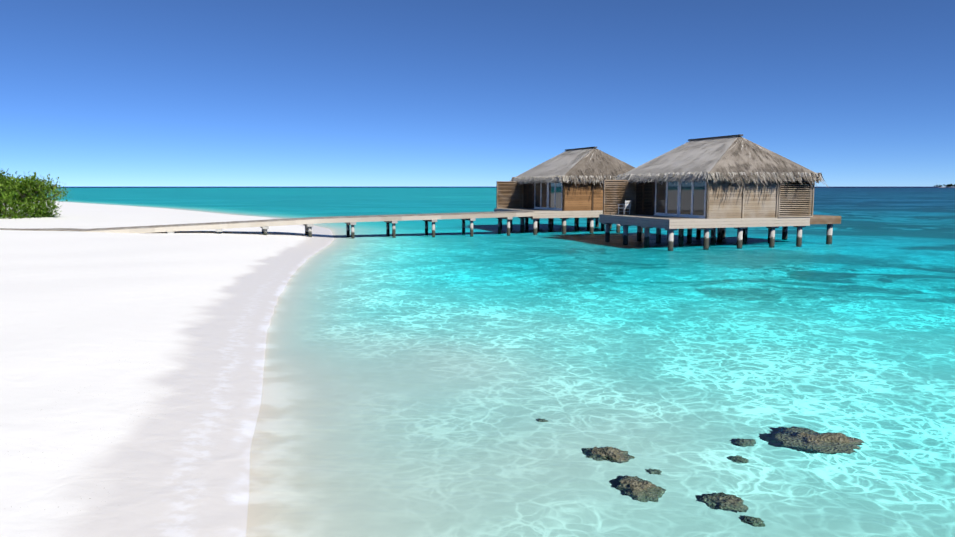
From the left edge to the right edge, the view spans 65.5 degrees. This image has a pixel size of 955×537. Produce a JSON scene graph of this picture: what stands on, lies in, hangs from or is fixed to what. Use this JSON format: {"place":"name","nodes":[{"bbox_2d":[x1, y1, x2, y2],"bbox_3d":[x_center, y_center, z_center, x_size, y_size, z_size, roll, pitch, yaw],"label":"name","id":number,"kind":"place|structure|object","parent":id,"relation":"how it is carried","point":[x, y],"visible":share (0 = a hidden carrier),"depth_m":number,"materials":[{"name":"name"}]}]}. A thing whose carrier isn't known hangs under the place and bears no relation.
{"place":"outdoors","nodes":[
{"label":"outdoors","id":0,"kind":"place"},
{"bbox_2d":[0,201,333,536],"bbox_3d":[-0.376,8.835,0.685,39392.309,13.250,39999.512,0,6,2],"label":"terrain","id":1,"kind":"structure","parent":0,"point":[131,372],"depth_m":13.39,"materials":[{"name":"white sand"}]},
{"bbox_2d":[0,168,70,218],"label":"bush","id":2,"kind":"object","parent":1,"relation":"on","point":[24,195],"visible":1,"depth_m":55.23,"materials":[{"name":"green plant"}]},
{"bbox_2d":[0,211,533,237],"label":"boardwalk","id":3,"kind":"structure","parent":1,"relation":"on","point":[309,222],"depth_m":48.84,"materials":[{"name":"brown wood"}]},
{"bbox_2d":[494,147,642,233],"bbox_3d":[7.653,-5.098,59.705,11.008,9.085,11.026,-2,7,-19],"label":"water villa","id":4,"kind":"object","parent":1,"relation":"on","point":[566,184],"visible":0.77,"depth_m":56.26,"materials":[{"name":"brown wood"}]},
{"bbox_2d":[599,134,840,248],"bbox_3d":[15.095,-3.664,46.738,13.024,9.085,11.158,-2,7,-20],"label":"water villa","id":5,"kind":"object","parent":1,"relation":"on","point":[738,182],"visible":0.98,"depth_m":43.13,"materials":[{"name":"brown wood"}]},
{"bbox_2d":[618,200,630,214],"bbox_3d":[9.307,-3.858,46.969,0.570,0.924,0.641,-5,8,-40],"label":"white chair","id":6,"kind":"object","parent":5,"relation":"on","point":[626,204],"visible":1,"depth_m":46.80,"materials":[{"name":"white paint"}]},
{"bbox_2d":[591,432,849,490],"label":"rocks","id":7,"kind":"object","parent":1,"relation":"on","point":[611,452],"visible":0.02,"depth_m":9.68,"materials":[{"name":"grey stone"}]},
{"bbox_2d":[0,0,954,186],"label":"sky","id":8,"kind":"structure","parent":0,"point":[94,93],"materials":[{"name":"blue"}]},
{"bbox_2d":[46,187,954,536],"bbox_3d":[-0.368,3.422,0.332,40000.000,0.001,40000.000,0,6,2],"label":"water surface","id":9,"kind":"object","parent":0,"point":[450,379],"visible":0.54,"depth_m":13.72,"materials":[{"name":"teal liquid"}]},
{"bbox_2d":[934,184,954,186],"bbox_3d":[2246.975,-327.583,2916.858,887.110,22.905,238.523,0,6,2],"label":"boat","id":10,"kind":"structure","parent":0,"point":[949,185],"depth_m":2958.10,"materials":[{"name":"white"}]}
]}

